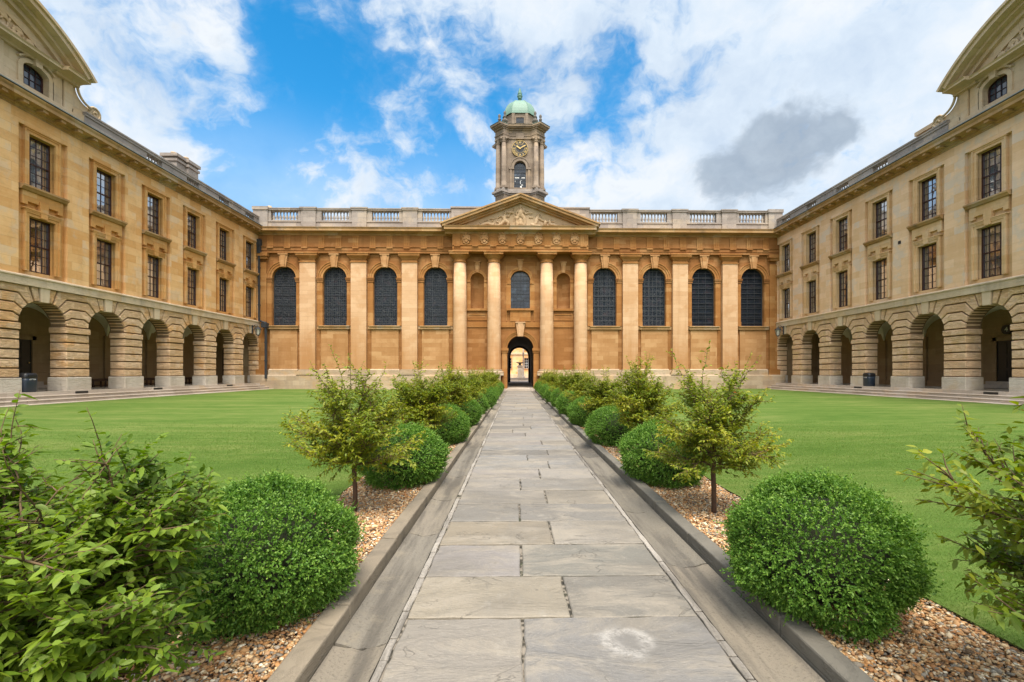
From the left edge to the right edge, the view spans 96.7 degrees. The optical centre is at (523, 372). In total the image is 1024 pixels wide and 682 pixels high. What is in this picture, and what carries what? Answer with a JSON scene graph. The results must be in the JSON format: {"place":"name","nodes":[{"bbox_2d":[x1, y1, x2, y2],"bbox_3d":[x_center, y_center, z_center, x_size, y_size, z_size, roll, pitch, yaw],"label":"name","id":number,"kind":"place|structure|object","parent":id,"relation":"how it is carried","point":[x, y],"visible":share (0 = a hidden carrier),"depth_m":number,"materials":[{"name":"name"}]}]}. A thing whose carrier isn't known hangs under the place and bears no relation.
{"place":"outdoors","nodes":[
{"label":"outdoors","id":0,"kind":"place"},
{"bbox_2d":[0,389,416,604],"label":"lawn","id":1,"kind":"structure","parent":0,"point":[271,406],"depth_m":12.26,"materials":[{"name":"plant"}]},
{"bbox_2d":[0,385,272,406],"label":"stone steps","id":2,"kind":"structure","parent":1,"relation":"on","point":[85,396],"depth_m":23.15,"materials":[{"name":"grey stone"}]},
{"bbox_2d":[106,405,488,681],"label":"gravel bed","id":3,"kind":"object","parent":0,"point":[263,656],"visible":0.01,"depth_m":2.47,"materials":[{"name":"brown gravel"}]},
{"bbox_2d":[0,391,233,681],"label":"young tree","id":4,"kind":"object","parent":3,"relation":"on","point":[76,605],"visible":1,"depth_m":1.54,"materials":[{"name":"green plant"}]},
{"bbox_2d":[160,463,365,646],"bbox_3d":[-1.554,1.032,2.806,1.176,0.950,1.188,0,0,-39],"label":"box bush","id":5,"kind":"object","parent":3,"relation":"on","point":[276,554],"visible":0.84,"depth_m":2.53,"materials":[{"name":"green plant"}]},
{"bbox_2d":[278,344,427,511],"bbox_3d":[-1.728,0.617,4.734,1.478,1.807,1.486,0,0,-35],"label":"young tree","id":6,"kind":"object","parent":3,"relation":"on","point":[363,429],"visible":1,"depth_m":4.58,"materials":[{"name":"green plant"}]},
{"bbox_2d":[351,421,451,490],"bbox_3d":[-1.613,1.087,6.010,1.288,0.888,1.445,0,0,6],"label":"box bush","id":7,"kind":"object","parent":3,"relation":"on","point":[432,453],"visible":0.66,"depth_m":5.70,"materials":[{"name":"green plant"}]},
{"bbox_2d":[384,359,457,435],"bbox_3d":[-1.795,0.641,7.937,1.319,1.759,1.381,0,0,41],"label":"young tree","id":8,"kind":"object","parent":3,"relation":"on","point":[419,397],"visible":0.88,"depth_m":7.80,"materials":[{"name":"green plant"}]},
{"bbox_2d":[413,403,473,445],"bbox_3d":[-1.651,1.062,9.294,1.311,0.908,1.192,0,0,-33],"label":"box bush","id":9,"kind":"object","parent":3,"relation":"on","point":[458,430],"visible":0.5,"depth_m":9.03,"materials":[{"name":"green plant"}]},
{"bbox_2d":[423,360,478,415],"bbox_3d":[-1.902,0.605,11.166,1.525,1.833,1.320,0,0,15],"label":"young tree","id":10,"kind":"object","parent":3,"relation":"on","point":[458,392],"visible":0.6,"depth_m":11.01,"materials":[{"name":"green plant"}]},
{"bbox_2d":[456,367,481,400],"bbox_3d":[-1.896,0.656,14.341,1.360,1.726,1.424,0,0,30],"label":"young tree","id":11,"kind":"object","parent":3,"relation":"on","point":[463,383],"visible":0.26,"depth_m":14.27,"materials":[{"name":"green plant"}]},
{"bbox_2d":[460,395,483,426],"bbox_3d":[-1.718,1.059,12.329,1.229,0.953,1.379,0,0,24],"label":"box bush","id":12,"kind":"object","parent":3,"relation":"on","point":[474,410],"visible":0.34,"depth_m":12.10,"materials":[{"name":"green plant"}]},
{"bbox_2d":[462,367,486,393],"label":"young tree","id":13,"kind":"object","parent":3,"relation":"on","point":[481,386],"visible":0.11,"depth_m":17.49,"materials":[{"name":"green plant"}]},
{"bbox_2d":[474,366,490,387],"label":"young tree","id":14,"kind":"object","parent":3,"relation":"on","point":[484,377],"visible":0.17,"depth_m":20.68,"materials":[{"name":"green plant"}]},
{"bbox_2d":[475,391,490,413],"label":"box bush","id":15,"kind":"object","parent":3,"relation":"on","point":[483,402],"visible":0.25,"depth_m":15.41,"materials":[{"name":"green plant"}]},
{"bbox_2d":[477,369,496,386],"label":"young tree","id":16,"kind":"object","parent":3,"relation":"on","point":[489,381],"visible":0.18,"depth_m":23.94,"materials":[{"name":"green plant"}]},
{"bbox_2d":[480,387,497,407],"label":"box bush","id":17,"kind":"object","parent":3,"relation":"on","point":[491,398],"visible":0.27,"depth_m":18.66,"materials":[{"name":"green plant"}]},
{"bbox_2d":[483,368,500,387],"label":"young tree","id":18,"kind":"object","parent":3,"relation":"on","point":[492,378],"visible":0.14,"depth_m":27.08,"materials":[{"name":"green plant"}]},
{"bbox_2d":[486,369,499,382],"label":"young tree","id":19,"kind":"object","parent":3,"relation":"on","point":[495,378],"visible":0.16,"depth_m":30.29,"materials":[{"name":"green plant"}]},
{"bbox_2d":[489,386,499,400],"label":"box bush","id":20,"kind":"object","parent":3,"relation":"on","point":[492,387],"visible":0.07,"depth_m":21.89,"materials":[{"name":"green plant"}]},
{"bbox_2d":[490,368,501,382],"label":"young tree","id":21,"kind":"object","parent":3,"relation":"on","point":[498,375],"visible":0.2,"depth_m":33.46,"materials":[{"name":"green plant"}]},
{"bbox_2d":[39,0,1004,222],"label":"sky","id":22,"kind":"structure","parent":0,"point":[645,104],"materials":[{"name":"blue"}]},
{"bbox_2d":[379,391,746,681],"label":"path","id":23,"kind":"structure","parent":0,"point":[478,599],"depth_m":3.12,"materials":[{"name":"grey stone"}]},
{"bbox_2d":[266,392,502,681],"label":"kerb","id":24,"kind":"structure","parent":23,"relation":"on","point":[302,661],"depth_m":2.90,"materials":[{"name":"stone"}]},
{"bbox_2d":[370,391,756,681],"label":"path edging","id":25,"kind":"object","parent":23,"relation":"on","point":[739,665],"visible":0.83,"depth_m":3.12,"materials":[{"name":"stone"}]},
{"bbox_2d":[309,391,824,681],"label":"gutter","id":26,"kind":"object","parent":23,"relation":"on","point":[763,650],"visible":0.87,"depth_m":3.17,"materials":[{"name":"stone"}]},
{"bbox_2d":[535,391,874,681],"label":"kerb","id":27,"kind":"structure","parent":23,"relation":"on","point":[822,657],"depth_m":2.88,"materials":[{"name":"stone"}]},
{"bbox_2d":[563,411,1023,681],"bbox_3d":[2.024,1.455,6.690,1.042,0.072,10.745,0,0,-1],"label":"gravel","id":28,"kind":"structure","parent":0,"point":[865,661],"depth_m":2.43,"materials":[{"name":"beige gravel"}]},
{"bbox_2d":[537,368,550,382],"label":"young tree","id":29,"kind":"object","parent":28,"relation":"on","point":[542,375],"visible":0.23,"depth_m":33.45,"materials":[{"name":"green plant"}]},
{"bbox_2d":[539,383,550,398],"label":"box bush","id":30,"kind":"object","parent":28,"relation":"on","point":[542,389],"visible":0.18,"depth_m":25.02,"materials":[{"name":"green plant"}]},
{"bbox_2d":[543,385,554,401],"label":"box bush","id":31,"kind":"object","parent":28,"relation":"on","point":[547,394],"visible":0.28,"depth_m":21.78,"materials":[{"name":"green plant"}]},
{"bbox_2d":[542,369,559,388],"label":"young tree","id":32,"kind":"object","parent":28,"relation":"on","point":[547,380],"visible":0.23,"depth_m":27.08,"materials":[{"name":"green plant"}]},
{"bbox_2d":[546,368,563,385],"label":"young tree","id":33,"kind":"object","parent":28,"relation":"on","point":[553,379],"visible":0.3,"depth_m":23.71,"materials":[{"name":"green plant"}]},
{"bbox_2d":[548,387,561,406],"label":"box bush","id":34,"kind":"object","parent":28,"relation":"on","point":[554,395],"visible":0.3,"depth_m":18.63,"materials":[{"name":"green plant"}]},
{"bbox_2d":[549,370,572,391],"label":"young tree","id":35,"kind":"object","parent":28,"relation":"on","point":[556,385],"visible":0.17,"depth_m":20.56,"materials":[{"name":"green plant"}]},
{"bbox_2d":[554,390,575,415],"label":"box bush","id":36,"kind":"object","parent":28,"relation":"on","point":[561,405],"visible":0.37,"depth_m":15.40,"materials":[{"name":"green plant"}]},
{"bbox_2d":[557,365,585,393],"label":"young tree","id":37,"kind":"object","parent":28,"relation":"on","point":[565,385],"visible":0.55,"depth_m":17.36,"materials":[{"name":"green plant"}]},
{"bbox_2d":[562,367,597,401],"bbox_3d":[1.928,0.672,14.322,1.189,1.692,1.373,0,0,-44],"label":"young tree","id":38,"kind":"object","parent":28,"relation":"on","point":[578,388],"visible":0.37,"depth_m":14.15,"materials":[{"name":"green plant"}]},
{"bbox_2d":[566,395,598,426],"bbox_3d":[1.766,1.064,12.352,1.311,0.903,1.193,0,0,42],"label":"box bush","id":39,"kind":"object","parent":28,"relation":"on","point":[580,419],"visible":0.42,"depth_m":12.13,"materials":[{"name":"green plant"}]},
{"bbox_2d":[577,367,634,414],"bbox_3d":[1.991,0.676,11.160,1.397,1.685,1.335,0,0,-21],"label":"young tree","id":40,"kind":"object","parent":28,"relation":"on","point":[597,395],"visible":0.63,"depth_m":10.94,"materials":[{"name":"green plant"}]},
{"bbox_2d":[583,404,635,446],"bbox_3d":[1.778,1.084,9.200,1.184,0.895,1.329,0,0,-7],"label":"box bush","id":41,"kind":"object","parent":28,"relation":"on","point":[605,425],"visible":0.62,"depth_m":8.90,"materials":[{"name":"green plant"}]},
{"bbox_2d":[605,351,683,430],"bbox_3d":[2.070,0.568,7.900,1.209,1.911,1.397,0,0,-16],"label":"young tree","id":42,"kind":"object","parent":28,"relation":"on","point":[644,395],"visible":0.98,"depth_m":7.71,"materials":[{"name":"green plant"}]},
{"bbox_2d":[615,417,710,490],"bbox_3d":[1.869,1.061,6.049,1.197,0.910,1.316,0,0,-39],"label":"box bush","id":43,"kind":"object","parent":28,"relation":"on","point":[635,462],"visible":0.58,"depth_m":5.79,"materials":[{"name":"green plant"}]},
{"bbox_2d":[642,340,793,512],"bbox_3d":[1.928,0.588,4.681,1.293,1.864,1.577,0,0,-35],"label":"young tree","id":44,"kind":"object","parent":28,"relation":"on","point":[709,413],"visible":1,"depth_m":4.55,"materials":[{"name":"green plant"}]},
{"bbox_2d":[713,466,946,649],"bbox_3d":[1.857,1.044,2.854,1.266,0.938,1.179,0,0,-39],"label":"box bush","id":45,"kind":"object","parent":28,"relation":"on","point":[828,546],"visible":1,"depth_m":2.54,"materials":[{"name":"green plant"}]},
{"bbox_2d":[894,396,1023,636],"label":"young tree","id":46,"kind":"object","parent":28,"relation":"on","point":[999,552],"visible":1,"depth_m":1.86,"materials":[{"name":"green plant"}]},
{"bbox_2d":[625,389,1023,653],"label":"lawn","id":47,"kind":"structure","parent":0,"point":[805,406],"depth_m":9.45,"materials":[{"name":"plant"}]},
{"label":"court paving","id":48,"kind":"structure","parent":0,"visible":0},
{"bbox_2d":[250,192,785,390],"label":"college chapel","id":49,"kind":"structure","parent":48,"relation":"on","point":[543,284],"depth_m":38.01,"materials":[{"name":"stone"}]},
{"bbox_2d":[274,267,295,324],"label":"arched window","id":50,"kind":"structure","parent":49,"relation":"in","point":[284,280],"depth_m":38.11,"materials":[{"name":"grey glass"}]},
{"bbox_2d":[324,267,346,324],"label":"arched window","id":51,"kind":"structure","parent":49,"relation":"in","point":[335,284],"depth_m":38.19,"materials":[{"name":"grey glass"}]},
{"bbox_2d":[375,268,396,324],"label":"arched window","id":52,"kind":"structure","parent":49,"relation":"in","point":[385,278],"depth_m":38.26,"materials":[{"name":"grey glass"}]},
{"bbox_2d":[424,268,446,325],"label":"arched window","id":53,"kind":"structure","parent":49,"relation":"in","point":[435,282],"depth_m":38.33,"materials":[{"name":"grey glass"}]},
{"bbox_2d":[490,88,549,201],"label":"clock tower","id":54,"kind":"structure","parent":49,"relation":"on","point":[520,131],"depth_m":41.72,"materials":[{"name":"stone"}]},
{"bbox_2d":[514,162,525,187],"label":"louvre window","id":55,"kind":"structure","parent":54,"relation":"in","point":[519,168],"depth_m":41.94,"materials":[{"name":"grey glass"}]},
{"bbox_2d":[516,118,523,122],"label":"attic window","id":56,"kind":"structure","parent":54,"relation":"in","point":[518,120],"depth_m":41.96,"materials":[{"name":"grey glass"}]},
{"bbox_2d":[511,271,529,307],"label":"arched window","id":57,"kind":"structure","parent":49,"relation":"in","point":[520,281],"depth_m":38.51,"materials":[{"name":"grey glass"}]},
{"bbox_2d":[593,269,615,325],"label":"arched window","id":58,"kind":"structure","parent":49,"relation":"in","point":[604,285],"depth_m":38.56,"materials":[{"name":"grey glass"}]},
{"bbox_2d":[642,269,664,325],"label":"arched window","id":59,"kind":"structure","parent":49,"relation":"in","point":[653,285],"depth_m":38.64,"materials":[{"name":"grey glass"}]},
{"bbox_2d":[692,269,713,325],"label":"arched window","id":60,"kind":"structure","parent":49,"relation":"in","point":[703,282],"depth_m":38.70,"materials":[{"name":"grey glass"}]},
{"bbox_2d":[741,269,761,325],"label":"arched window","id":61,"kind":"structure","parent":49,"relation":"in","point":[751,285],"depth_m":38.78,"materials":[{"name":"grey glass"}]},
{"bbox_2d":[510,348,527,377],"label":"residential building","id":62,"kind":"structure","parent":48,"relation":"on","point":[516,355],"depth_m":75.99,"materials":[{"name":"beige stone"}]},
{"bbox_2d":[524,357,527,368],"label":"window","id":63,"kind":"structure","parent":62,"relation":"in","point":[525,358],"depth_m":76.32,"materials":[{"name":"grey glass"}]},
{"bbox_2d":[510,362,527,380],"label":"stone pedestal","id":64,"kind":"object","parent":48,"relation":"on","point":[519,377],"visible":0.94,"depth_m":59.60,"materials":[{"name":"stone"}]},
{"bbox_2d":[522,349,524,377],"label":"column","id":65,"kind":"structure","parent":48,"relation":"on","point":[523,376],"depth_m":61.92,"materials":[{"name":"grey stone"}]},
{"label":"ground","id":66,"kind":"structure","parent":0,"visible":0},
{"bbox_2d":[0,0,262,396],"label":"residential wing","id":67,"kind":"structure","parent":66,"relation":"on","point":[126,264],"depth_m":23.94,"materials":[{"name":"beige stone"}]},
{"bbox_2d":[16,373,37,391],"bbox_3d":[-21.631,0.438,19.827,0.508,0.840,0.580,0,0,-1],"label":"litter bin","id":68,"kind":"object","parent":67,"relation":"on","point":[29,382],"visible":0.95,"depth_m":19.70,"materials":[{"name":"blue plastic"}]},
{"bbox_2d":[16,335,46,388],"bbox_3d":[-25.600,-0.550,23.390,0.800,2.780,2.000,0,0,-1],"label":"door","id":69,"kind":"structure","parent":67,"relation":"in","point":[27,348],"depth_m":23.78,"materials":[{"name":"wood"}]},
{"bbox_2d":[16,53,55,99],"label":"attic window","id":70,"kind":"structure","parent":67,"relation":"in","point":[26,74],"depth_m":20.45,"materials":[{"name":"stone"}]},
{"bbox_2d":[19,189,63,276],"bbox_3d":[-21.843,-6.185,20.503,0.545,3.470,1.760,0,0,-1],"label":"sash window","id":71,"kind":"structure","parent":67,"relation":"in","point":[43,204],"depth_m":20.69,"materials":[{"name":"stone"}]},
{"bbox_2d":[19,124,69,204],"bbox_3d":[-21.773,-9.325,20.504,0.685,2.790,2.000,0,0,-1],"label":"sash window","id":72,"kind":"structure","parent":67,"relation":"in","point":[35,157],"depth_m":20.65,"materials":[{"name":"stone"}]},
{"bbox_2d":[91,378,107,386],"bbox_3d":[-25.250,0.607,26.946,0.420,0.500,2.500,0,0,-1],"label":"wooden bench","id":73,"kind":"object","parent":67,"relation":"on","point":[100,380],"visible":0.31,"depth_m":27.00,"materials":[{"name":"brown wood"}]},
{"bbox_2d":[89,215,121,289],"bbox_3d":[-21.897,-6.185,23.703,0.545,3.470,1.760,0,0,-1],"label":"sash window","id":74,"kind":"structure","parent":67,"relation":"in","point":[100,252],"depth_m":23.84,"materials":[{"name":"stone"}]},
{"bbox_2d":[89,159,127,225],"bbox_3d":[-21.827,-9.325,23.704,0.684,2.790,2.000,0,0,-1],"label":"sash window","id":75,"kind":"structure","parent":67,"relation":"in","point":[105,182],"depth_m":23.94,"materials":[{"name":"stone"}]},
{"bbox_2d":[144,378,154,384],"bbox_3d":[-25.307,0.607,30.346,0.420,0.500,2.500,0,0,-1],"label":"wooden bench","id":76,"kind":"object","parent":67,"relation":"on","point":[147,379],"visible":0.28,"depth_m":30.71,"materials":[{"name":"brown wood"}]},
{"bbox_2d":[142,234,166,298],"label":"sash window","id":77,"kind":"structure","parent":67,"relation":"in","point":[150,266],"depth_m":27.10,"materials":[{"name":"stone"}]},
{"bbox_2d":[142,185,171,242],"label":"sash window","id":78,"kind":"structure","parent":67,"relation":"in","point":[150,206],"depth_m":27.14,"materials":[{"name":"stone"}]},
{"bbox_2d":[185,377,191,383],"bbox_3d":[-25.363,0.607,33.645,0.420,0.500,2.500,0,0,-1],"label":"wooden bench","id":79,"kind":"object","parent":67,"relation":"on","point":[186,378],"visible":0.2,"depth_m":34.20,"materials":[{"name":"brown wood"}]},
{"bbox_2d":[183,249,202,306],"bbox_3d":[-22.005,-6.185,30.102,0.545,3.470,1.760,0,0,-1],"label":"window frame","id":80,"kind":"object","parent":67,"relation":"in","point":[189,277],"depth_m":30.25,"materials":[{"name":"stone"}]},
{"bbox_2d":[183,206,207,255],"bbox_3d":[-21.935,-9.325,30.103,0.684,2.790,2.000,0,0,-1],"label":"window frame","id":81,"kind":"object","parent":67,"relation":"in","point":[192,221],"depth_m":30.34,"materials":[{"name":"stone"}]},
{"bbox_2d":[216,261,232,312],"bbox_3d":[-22.059,-6.185,33.301,0.545,3.470,1.760,0,0,-1],"label":"window frame","id":82,"kind":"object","parent":67,"relation":"in","point":[220,283],"depth_m":33.43,"materials":[{"name":"stone"}]},
{"bbox_2d":[216,222,235,266],"bbox_3d":[-21.989,-9.325,33.303,0.685,2.790,2.000,0,0,-1],"label":"window frame","id":83,"kind":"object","parent":67,"relation":"in","point":[220,234],"depth_m":33.50,"materials":[{"name":"stone"}]},
{"bbox_2d":[243,271,256,317],"bbox_3d":[-22.114,-6.185,36.501,0.545,3.470,1.760,0,0,-1],"label":"window frame","id":84,"kind":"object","parent":67,"relation":"in","point":[246,290],"depth_m":36.66,"materials":[{"name":"stone"}]},
{"bbox_2d":[243,236,258,275],"bbox_3d":[-22.043,-9.325,36.502,0.684,2.790,2.000,0,0,-1],"label":"window frame","id":85,"kind":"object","parent":67,"relation":"in","point":[246,246],"depth_m":36.66,"materials":[{"name":"stone"}]},
{"bbox_2d":[252,325,260,335],"bbox_3d":[-21.417,-3.361,36.601,0.734,0.983,0.505,0,0,25],"label":"wall lantern","id":86,"kind":"object","parent":67,"relation":"attached to","point":[258,330],"depth_m":36.49,"materials":[{"name":"glass"}]},
{"bbox_2d":[256,239,268,378],"bbox_3d":[-21.471,-5.225,37.407,0.890,11.450,0.470,0,0,-1],"label":"rainwater pipe","id":87,"kind":"object","parent":67,"relation":"attached to","point":[264,324],"visible":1,"depth_m":37.32,"materials":[{"name":"metal"}]},
{"bbox_2d":[773,0,1023,395],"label":"residential wing","id":88,"kind":"structure","parent":66,"relation":"on","point":[903,269],"depth_m":24.95,"materials":[{"name":"beige stone"}]},
{"bbox_2d":[775,325,783,335],"bbox_3d":[20.905,-3.361,37.317,0.734,0.983,0.505,0,0,-27],"label":"wall lantern","id":89,"kind":"object","parent":88,"relation":"attached to","point":[778,331],"depth_m":37.19,"materials":[{"name":"glass"}]},
{"bbox_2d":[776,238,792,277],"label":"sash window","id":90,"kind":"structure","parent":88,"relation":"in","point":[789,248],"depth_m":37.48,"materials":[{"name":"stone"}]},
{"bbox_2d":[779,273,792,318],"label":"sash window","id":91,"kind":"structure","parent":88,"relation":"in","point":[788,292],"depth_m":37.38,"materials":[{"name":"stone"}]},
{"bbox_2d":[799,226,818,268],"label":"sash window","id":92,"kind":"structure","parent":88,"relation":"in","point":[814,237],"depth_m":34.29,"materials":[{"name":"stone"}]},
{"bbox_2d":[803,264,818,313],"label":"sash window","id":93,"kind":"structure","parent":88,"relation":"in","point":[810,271],"depth_m":34.32,"materials":[{"name":"stone"}]},
{"bbox_2d":[828,210,851,258],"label":"sash window","id":94,"kind":"structure","parent":88,"relation":"in","point":[848,213],"depth_m":31.10,"materials":[{"name":"stone"}]},
{"bbox_2d":[832,252,851,307],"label":"sash window","id":95,"kind":"structure","parent":88,"relation":"in","point":[840,260],"depth_m":31.09,"materials":[{"name":"stone"}]},
{"bbox_2d":[863,373,875,385],"bbox_3d":[21.525,0.438,28.369,0.508,0.840,0.580,0,0,-1],"label":"litter bin","id":96,"kind":"object","parent":88,"relation":"on","point":[868,379],"visible":0.99,"depth_m":28.12,"materials":[{"name":"blue plastic"}]},
{"bbox_2d":[863,190,892,245],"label":"sash window","id":97,"kind":"structure","parent":88,"relation":"in","point":[883,210],"depth_m":27.89,"materials":[{"name":"stone"}]},
{"bbox_2d":[867,238,892,300],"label":"sash window","id":98,"kind":"structure","parent":88,"relation":"in","point":[878,247],"depth_m":27.89,"materials":[{"name":"stone"}]},
{"bbox_2d":[763,385,1023,404],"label":"stone steps","id":99,"kind":"structure","parent":88,"relation":"attached to","point":[984,397],"depth_m":24.15,"materials":[{"name":"grey stone"}]},
{"bbox_2d":[906,166,943,230],"bbox_3d":[21.752,-9.325,24.442,0.684,2.790,2.000,0,0,-1],"label":"sash window","id":100,"kind":"structure","parent":88,"relation":"in","point":[927,188],"depth_m":24.68,"materials":[{"name":"stone"}]},
{"bbox_2d":[911,219,943,291],"bbox_3d":[21.822,-6.185,24.443,0.544,3.470,1.760,0,0,-1],"label":"sash window","id":101,"kind":"structure","parent":88,"relation":"in","point":[925,231],"depth_m":24.68,"materials":[{"name":"stone"}]},
{"bbox_2d":[963,133,1011,209],"bbox_3d":[21.806,-9.325,21.242,0.685,2.790,2.000,0,0,-1],"label":"sash window","id":102,"kind":"structure","parent":88,"relation":"in","point":[994,165],"depth_m":21.39,"materials":[{"name":"stone"}]},
{"bbox_2d":[969,195,1010,279],"bbox_3d":[21.876,-6.185,21.243,0.545,3.470,1.760,0,0,-1],"label":"sash window","id":103,"kind":"structure","parent":88,"relation":"in","point":[994,241],"depth_m":21.34,"materials":[{"name":"stone"}]},
{"bbox_2d":[976,65,1014,109],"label":"attic window","id":104,"kind":"structure","parent":88,"relation":"in","point":[1003,85],"depth_m":21.16,"materials":[{"name":"stone"}]},
{"bbox_2d":[984,336,1013,388],"bbox_3d":[25.533,-0.550,24.256,0.800,2.780,2.000,0,0,-1],"label":"door","id":105,"kind":"structure","parent":88,"relation":"in","point":[1002,358],"depth_m":24.55,"materials":[{"name":"wood"}]},
{"bbox_2d":[1001,325,1012,333],"bbox_3d":[25.785,-2.290,24.260,0.137,0.520,0.520,0,0,-1],"label":"lantern","id":106,"kind":"object","parent":88,"relation":"attached to","point":[1005,329],"visible":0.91,"depth_m":24.25,"materials":[{"name":"black paint"}]}
]}

